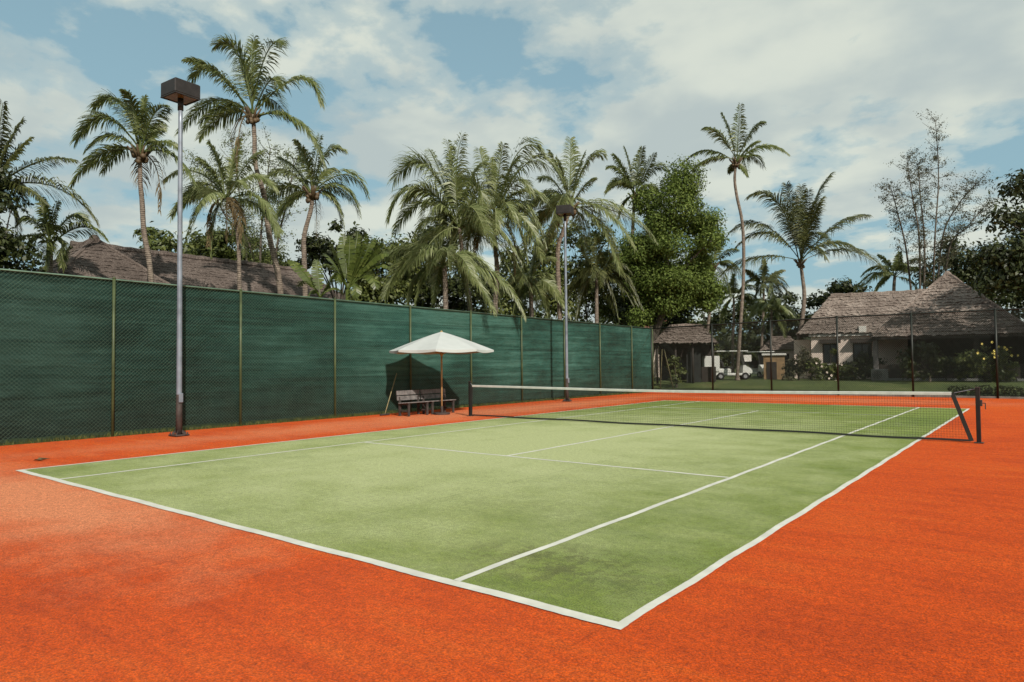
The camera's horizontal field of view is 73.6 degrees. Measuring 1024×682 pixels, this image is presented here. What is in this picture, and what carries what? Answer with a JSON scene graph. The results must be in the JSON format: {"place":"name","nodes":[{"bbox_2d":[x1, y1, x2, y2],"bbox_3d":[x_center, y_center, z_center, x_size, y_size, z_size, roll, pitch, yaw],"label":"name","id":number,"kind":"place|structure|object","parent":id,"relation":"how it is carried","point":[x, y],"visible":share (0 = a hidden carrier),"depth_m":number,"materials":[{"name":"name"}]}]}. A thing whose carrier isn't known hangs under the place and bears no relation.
{"place":"outdoors","nodes":[
{"label":"outdoors","id":0,"kind":"place"},
{"bbox_2d":[0,363,1023,445],"bbox_3d":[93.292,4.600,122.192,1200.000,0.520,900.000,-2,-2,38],"label":"ground","id":1,"kind":"structure","parent":0,"point":[885,387],"depth_m":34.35,"materials":[{"name":"green plant"}]},
{"bbox_2d":[0,165,49,271],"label":"leafy tree","id":2,"kind":"object","parent":1,"relation":"on","point":[13,247],"visible":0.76,"depth_m":21.21,"materials":[{"name":"green plant"}]},
{"bbox_2d":[0,99,99,241],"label":"coconut palm","id":3,"kind":"object","parent":1,"relation":"on","point":[22,188],"visible":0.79,"depth_m":22.10,"materials":[{"name":"green plant"}]},
{"bbox_2d":[15,197,109,273],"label":"coconut palm","id":4,"kind":"object","parent":1,"relation":"on","point":[48,226],"visible":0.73,"depth_m":23.85,"materials":[{"name":"green plant"}]},
{"bbox_2d":[68,88,198,281],"bbox_3d":[-13.813,-3.271,25.021,4.261,11.888,3.072,0,-2,-26],"label":"coconut palm","id":5,"kind":"object","parent":1,"relation":"on","point":[140,122],"visible":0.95,"depth_m":24.87,"materials":[{"name":"green plant"}]},
{"bbox_2d":[37,235,339,298],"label":"thatched building","id":6,"kind":"structure","parent":1,"relation":"on","point":[96,256],"depth_m":31.17,"materials":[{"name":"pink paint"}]},
{"bbox_2d":[133,221,250,261],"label":"shrub","id":7,"kind":"object","parent":1,"relation":"on","point":[196,246],"visible":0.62,"depth_m":41.24,"materials":[{"name":"green plant"}]},
{"bbox_2d":[161,138,285,289],"bbox_3d":[-11.091,-2.623,25.849,4.993,10.586,3.463,-2,-2,38],"label":"coconut palm","id":8,"kind":"object","parent":1,"relation":"on","point":[192,193],"visible":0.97,"depth_m":25.83,"materials":[{"name":"green plant"}]},
{"bbox_2d":[184,119,308,265],"bbox_3d":[-14.299,-4.537,37.719,7.496,15.359,3.885,-1,-2,8],"label":"slender tree","id":9,"kind":"object","parent":1,"relation":"on","point":[253,255],"visible":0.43,"depth_m":37.77,"materials":[{"name":"green plant"}]},
{"bbox_2d":[174,33,328,293],"bbox_3d":[-10.473,-4.718,26.901,6.410,14.852,3.446,0,-2,-7],"label":"coconut palm","id":10,"kind":"object","parent":1,"relation":"on","point":[251,116],"visible":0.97,"depth_m":26.93,"materials":[{"name":"green plant"}]},
{"bbox_2d":[235,231,297,267],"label":"shrub","id":11,"kind":"object","parent":1,"relation":"on","point":[278,255],"visible":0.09,"depth_m":41.53,"materials":[{"name":"green plant"}]},
{"bbox_2d":[258,133,369,295],"bbox_3d":[-8.256,-2.850,28.267,4.724,11.149,2.653,0,-2,-12],"label":"coconut palm","id":12,"kind":"object","parent":1,"relation":"on","point":[311,195],"visible":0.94,"depth_m":28.04,"materials":[{"name":"green plant"}]},
{"bbox_2d":[287,259,342,297],"bbox_3d":[-7.501,-0.288,25.883,2.188,5.855,1.449,0,-2,-8],"label":"banana plant","id":13,"kind":"object","parent":1,"relation":"on","point":[310,280],"visible":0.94,"depth_m":26.12,"materials":[{"name":"green plant"}]},
{"bbox_2d":[294,218,382,299],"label":"leafy tree","id":14,"kind":"object","parent":1,"relation":"on","point":[317,248],"visible":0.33,"depth_m":32.64,"materials":[{"name":"green plant"}]},
{"bbox_2d":[320,231,391,299],"bbox_3d":[-6.147,-0.874,26.972,2.867,7.074,1.674,0,-2,-4],"label":"banana plant","id":15,"kind":"object","parent":1,"relation":"on","point":[354,269],"visible":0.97,"depth_m":26.96,"materials":[{"name":"green plant"}]},
{"bbox_2d":[351,232,427,304],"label":"shrub","id":16,"kind":"object","parent":1,"relation":"on","point":[398,294],"visible":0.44,"depth_m":40.24,"materials":[{"name":"green plant"}]},
{"bbox_2d":[380,219,501,312],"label":"shrub","id":17,"kind":"object","parent":1,"relation":"on","point":[456,293],"visible":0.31,"depth_m":42.93,"materials":[{"name":"green plant"}]},
{"bbox_2d":[364,242,525,322],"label":"coconut palm","id":18,"kind":"object","parent":1,"relation":"on","point":[473,263],"visible":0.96,"depth_m":27.92,"materials":[{"name":"green plant"}]},
{"bbox_2d":[385,131,532,311],"bbox_3d":[-2.522,-3.145,30.220,5.927,11.777,5.228,-2,-2,38],"label":"coconut palm","id":19,"kind":"object","parent":1,"relation":"on","point":[442,218],"visible":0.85,"depth_m":29.86,"materials":[{"name":"green plant"}]},
{"bbox_2d":[430,137,565,312],"bbox_3d":[-0.824,-3.264,30.766,6.286,12.008,4.884,-1,-2,14],"label":"coconut palm","id":20,"kind":"object","parent":1,"relation":"on","point":[513,207],"visible":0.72,"depth_m":30.61,"materials":[{"name":"green plant"}]},
{"bbox_2d":[0,392,1023,681],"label":"court surround","id":21,"kind":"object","parent":1,"relation":"on","point":[906,564],"visible":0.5,"depth_m":4.80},
{"bbox_2d":[160,77,200,435],"bbox_3d":[-7.939,-1.974,16.332,0.640,8.425,0.640,-2,-2,34],"label":"flood light","id":22,"kind":"object","parent":21,"relation":"on","point":[182,93],"visible":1,"depth_m":16.27,"materials":[{"name":"metal"}]},
{"bbox_2d":[0,268,653,442],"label":"tennis fence","id":23,"kind":"object","parent":21,"relation":"on","point":[83,354],"visible":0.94,"depth_m":18.97,"materials":[{"name":"fabric"}]},
{"bbox_2d":[380,373,396,415],"bbox_3d":[-4.013,1.744,22.621,0.186,1.349,1.301,-1,-2,15],"label":"court broom","id":24,"kind":"object","parent":21,"relation":"on","point":[389,399],"visible":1,"depth_m":22.50,"materials":[{"name":"brown wood"}]},
{"bbox_2d":[396,390,429,415],"bbox_3d":[-3.199,1.996,22.099,0.592,0.806,0.994,-2,-2,38],"label":"park bench","id":25,"kind":"object","parent":21,"relation":"on","point":[409,397],"visible":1,"depth_m":22.15,"materials":[{"name":"grey wood"}]},
{"bbox_2d":[420,389,455,413],"bbox_3d":[-2.489,2.018,22.971,0.592,0.806,1.175,-2,-2,38],"label":"park bench","id":26,"kind":"object","parent":21,"relation":"on","point":[427,392],"visible":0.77,"depth_m":23.01,"materials":[{"name":"grey wood"}]},
{"bbox_2d":[389,331,493,414],"bbox_3d":[-2.309,1.030,22.457,3.178,2.744,3.178,-1,-2,22],"label":"parasol","id":27,"kind":"object","parent":21,"relation":"on","point":[441,343],"visible":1,"depth_m":21.67,"materials":[{"name":"white fabric"}]},
{"bbox_2d":[468,381,471,415],"bbox_3d":[-1.323,1.816,21.572,0.160,1.095,0.160,-2,-2,38],"label":"net post","id":28,"kind":"object","parent":21,"relation":"on","point":[469,387],"visible":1,"depth_m":21.54,"materials":[{"name":"metal"}]},
{"bbox_2d":[27,400,965,622],"bbox_3d":[3.627,2.159,16.810,10.877,0.001,23.440,-2,-2,38],"label":"tennis court","id":29,"kind":"object","parent":21,"relation":"on","point":[452,515],"visible":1,"depth_m":9.09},
{"bbox_2d":[16,400,968,629],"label":"court lines","id":30,"kind":"object","parent":29,"relation":"on","point":[632,617],"visible":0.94,"depth_m":6.40,"materials":[{"name":"white paint"}]},
{"bbox_2d":[556,204,573,400],"bbox_3d":[2.321,-1.618,29.396,0.640,8.393,0.640,-1,-2,19],"label":"flood light","id":31,"kind":"object","parent":21,"relation":"on","point":[563,211],"visible":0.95,"depth_m":29.32,"materials":[{"name":"metal"}]},
{"bbox_2d":[974,387,985,443],"bbox_3d":[9.140,1.445,13.364,0.209,1.095,0.160,-2,-2,38],"label":"net post","id":32,"kind":"object","parent":21,"relation":"on","point":[978,403],"visible":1,"depth_m":13.35,"materials":[{"name":"metal"}]},
{"bbox_2d":[471,384,973,441],"bbox_3d":[3.898,1.640,17.476,13.284,1.064,0.028,-2,-2,38],"label":"tennis net","id":33,"kind":"object","parent":32,"relation":"attached to","point":[961,416],"visible":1,"depth_m":16.20,"materials":[{"name":"black fabric"}]},
{"bbox_2d":[469,225,576,317],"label":"shrub","id":34,"kind":"object","parent":1,"relation":"on","point":[506,303],"visible":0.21,"depth_m":45.23,"materials":[{"name":"green plant"}]},
{"bbox_2d":[498,245,571,319],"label":"coconut palm","id":35,"kind":"object","parent":1,"relation":"on","point":[546,284],"visible":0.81,"depth_m":32.88,"materials":[{"name":"green plant"}]},
{"bbox_2d":[502,137,657,397],"bbox_3d":[3.217,-3.725,33.263,6.215,13.017,5.644,0,-2,-24],"label":"coconut palm","id":36,"kind":"object","parent":1,"relation":"on","point":[556,197],"visible":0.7,"depth_m":32.91,"materials":[{"name":"green plant"}]},
{"bbox_2d":[539,216,630,324],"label":"shrub","id":37,"kind":"object","parent":1,"relation":"on","point":[590,297],"visible":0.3,"depth_m":47.81,"materials":[{"name":"green plant"}]},
{"bbox_2d":[555,236,643,322],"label":"coconut palm","id":38,"kind":"object","parent":1,"relation":"on","point":[606,273],"visible":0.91,"depth_m":39.72,"materials":[{"name":"green plant"}]},
{"bbox_2d":[394,291,810,367],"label":"trees","id":39,"kind":"object","parent":1,"relation":"on","point":[701,316],"visible":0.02,"depth_m":105.68,"materials":[{"name":"green plant"}]},
{"bbox_2d":[603,145,668,321],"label":"coconut palm","id":40,"kind":"object","parent":1,"relation":"on","point":[626,181],"visible":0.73,"depth_m":43.73,"materials":[{"name":"green plant"}]},
{"bbox_2d":[619,320,666,376],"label":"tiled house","id":41,"kind":"structure","parent":1,"relation":"on","point":[655,356],"depth_m":51.95,"materials":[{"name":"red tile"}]},
{"bbox_2d":[603,269,697,330],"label":"shrub","id":42,"kind":"object","parent":1,"relation":"on","point":[676,318],"visible":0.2,"depth_m":45.93,"materials":[{"name":"green plant"}]},
{"bbox_2d":[606,155,735,358],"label":"leafy tree","id":43,"kind":"object","parent":1,"relation":"on","point":[666,284],"visible":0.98,"depth_m":41.92,"materials":[{"name":"green plant"}]},
{"bbox_2d":[666,355,687,387],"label":"shrub","id":44,"kind":"object","parent":1,"relation":"on","point":[677,373],"visible":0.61,"depth_m":40.20,"materials":[{"name":"green plant"}]},
{"bbox_2d":[653,323,717,383],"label":"thatched shelter","id":45,"kind":"object","parent":1,"relation":"on","point":[666,332],"visible":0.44,"depth_m":42.08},
{"bbox_2d":[649,316,723,355],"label":"shrub","id":46,"kind":"object","parent":1,"relation":"on","point":[698,322],"visible":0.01,"depth_m":51.96,"materials":[{"name":"green plant"}]},
{"bbox_2d":[686,243,745,344],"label":"coconut palm","id":47,"kind":"object","parent":1,"relation":"on","point":[723,263],"visible":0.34,"depth_m":45.90,"materials":[{"name":"green plant"}]},
{"bbox_2d":[690,296,752,361],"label":"shrub","id":48,"kind":"object","parent":1,"relation":"on","point":[715,319],"visible":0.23,"depth_m":59.29,"materials":[{"name":"green plant"}]},
{"bbox_2d":[702,350,751,379],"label":"golf cart","id":49,"kind":"object","parent":1,"relation":"on","point":[725,368],"visible":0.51,"depth_m":43.09,"materials":[{"name":"plastic"}]},
{"bbox_2d":[687,102,789,379],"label":"coconut palm","id":50,"kind":"object","parent":1,"relation":"on","point":[735,164],"visible":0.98,"depth_m":41.90,"materials":[{"name":"green plant"}]},
{"bbox_2d":[718,272,759,372],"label":"coconut palm","id":51,"kind":"object","parent":1,"relation":"on","point":[748,297],"visible":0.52,"depth_m":53.91,"materials":[{"name":"green plant"}]},
{"bbox_2d":[742,353,750,365],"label":"notice board","id":52,"kind":"object","parent":1,"relation":"on","point":[747,358],"visible":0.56,"depth_m":43.47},
{"bbox_2d":[745,351,773,377],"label":"golf cart","id":53,"kind":"object","parent":1,"relation":"on","point":[756,364],"visible":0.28,"depth_m":47.32,"materials":[{"name":"plastic"}]},
{"bbox_2d":[737,258,790,375],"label":"coconut palm","id":54,"kind":"object","parent":1,"relation":"on","point":[765,280],"visible":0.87,"depth_m":51.97,"materials":[{"name":"green plant"}]},
{"bbox_2d":[729,291,810,351],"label":"shrub","id":55,"kind":"object","parent":1,"relation":"on","point":[745,307],"visible":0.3,"depth_m":57.35,"materials":[{"name":"green plant"}]},
{"bbox_2d":[743,283,798,348],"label":"coconut palm","id":56,"kind":"object","parent":1,"relation":"on","point":[757,309],"visible":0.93,"depth_m":49.76,"materials":[{"name":"green plant"}]},
{"bbox_2d":[763,353,785,378],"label":"board hut","id":57,"kind":"object","parent":1,"relation":"on","point":[774,367],"visible":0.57,"depth_m":43.08,"materials":[{"name":"brown wood"}]},
{"bbox_2d":[766,362,776,378],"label":"door","id":58,"kind":"structure","parent":57,"relation":"in","point":[774,367],"depth_m":43.12,"materials":[{"name":"wood"}]},
{"bbox_2d":[759,336,793,376],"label":"garden shed","id":59,"kind":"structure","parent":1,"relation":"on","point":[780,345],"depth_m":50.01,"materials":[{"name":"pink paint"}]},
{"bbox_2d":[756,303,797,330],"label":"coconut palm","id":60,"kind":"object","parent":1,"relation":"on","point":[776,319],"visible":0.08,"depth_m":59.67,"materials":[{"name":"green plant"}]},
{"bbox_2d":[780,346,817,380],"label":"shrub","id":61,"kind":"object","parent":1,"relation":"on","point":[804,352],"visible":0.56,"depth_m":40.18,"materials":[{"name":"green plant"}]},
{"bbox_2d":[714,172,889,377],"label":"coconut palm","id":62,"kind":"object","parent":1,"relation":"on","point":[800,230],"visible":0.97,"depth_m":45.66,"materials":[{"name":"green plant"}]},
{"bbox_2d":[804,348,856,380],"bbox_3d":[18.316,1.473,39.778,3.352,2.114,2.221,0,-2,-28],"label":"shrub","id":63,"kind":"object","parent":1,"relation":"on","point":[829,370],"visible":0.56,"depth_m":39.57,"materials":[{"name":"green plant"}]},
{"bbox_2d":[793,277,872,328],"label":"shrub","id":64,"kind":"object","parent":1,"relation":"on","point":[846,286],"visible":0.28,"depth_m":55.48,"materials":[{"name":"green plant"}]},
{"bbox_2d":[651,308,1023,398],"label":"wire fence","id":65,"kind":"object","parent":1,"relation":"on","point":[912,366],"visible":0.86,"depth_m":32.09,"materials":[{"name":"black metal"}]},
{"bbox_2d":[839,351,886,379],"bbox_3d":[20.570,1.548,40.012,3.173,1.961,1.762,0,-2,-12],"label":"shrub","id":66,"kind":"object","parent":1,"relation":"on","point":[863,372],"visible":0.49,"depth_m":39.81,"materials":[{"name":"green plant"}]},
{"bbox_2d":[794,289,937,378],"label":"thatched house","id":67,"kind":"structure","parent":1,"relation":"on","point":[863,303],"depth_m":43.54,"materials":[{"name":"brown paint"}]},
{"bbox_2d":[819,339,840,364],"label":"window","id":68,"kind":"structure","parent":67,"relation":"in","point":[827,362],"depth_m":43.35,"materials":[{"name":"black glass"}]},
{"bbox_2d":[850,339,872,361],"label":"window","id":69,"kind":"structure","parent":67,"relation":"in","point":[857,341],"depth_m":42.52,"materials":[{"name":"black glass"}]},
{"bbox_2d":[743,393,1023,398],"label":"kerb","id":70,"kind":"structure","parent":1,"relation":"on","point":[1000,397],"depth_m":30.23,"materials":[{"name":"concrete"}]},
{"bbox_2d":[852,250,929,292],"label":"coconut palm","id":71,"kind":"object","parent":1,"relation":"on","point":[895,266],"visible":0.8,"depth_m":49.81,"materials":[{"name":"green plant"}]},
{"bbox_2d":[895,341,965,381],"bbox_3d":[21.594,1.099,35.334,3.264,2.235,3.517,-2,-2,38],"label":"shrub","id":72,"kind":"object","parent":1,"relation":"on","point":[908,375],"visible":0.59,"depth_m":35.20,"materials":[{"name":"green plant"}]},
{"bbox_2d":[873,109,1001,289],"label":"slender tree","id":73,"kind":"object","parent":1,"relation":"on","point":[923,228],"visible":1,"depth_m":45.89,"materials":[{"name":"green plant"}]},
{"bbox_2d":[869,271,1023,380],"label":"thatched pavilion","id":74,"kind":"structure","parent":1,"relation":"on","point":[947,291],"depth_m":38.39,"materials":[{"name":"brown wood"}]},
{"bbox_2d":[908,236,1023,319],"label":"leafy tree","id":75,"kind":"object","parent":1,"relation":"on","point":[965,273],"visible":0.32,"depth_m":47.50,"materials":[{"name":"green plant"}]},
{"bbox_2d":[947,383,1023,396],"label":"hedge","id":76,"kind":"object","parent":1,"relation":"on","point":[981,392],"visible":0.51,"depth_m":29.24,"materials":[{"name":"green plant"}]},
{"bbox_2d":[954,341,1022,382],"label":"shrub","id":77,"kind":"object","parent":1,"relation":"on","point":[988,365],"visible":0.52,"depth_m":34.12,"materials":[{"name":"green plant"}]},
{"bbox_2d":[966,168,1023,307],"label":"leafy tree","id":78,"kind":"object","parent":1,"relation":"on","point":[1003,258],"visible":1,"depth_m":31.58,"materials":[{"name":"green plant"}]},
{"bbox_2d":[0,0,1023,336],"label":"sky","id":79,"kind":"structure","parent":0,"point":[840,86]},
{"bbox_2d":[871,369,887,380],"bbox_3d":[20.002,1.860,37.207,0.820,0.660,0.350,-2,-2,28],"label":"air conditioner","id":80,"kind":"object","parent":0,"point":[873,373],"visible":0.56,"depth_m":37.08,"materials":[{"name":"grey metal"}]}
]}

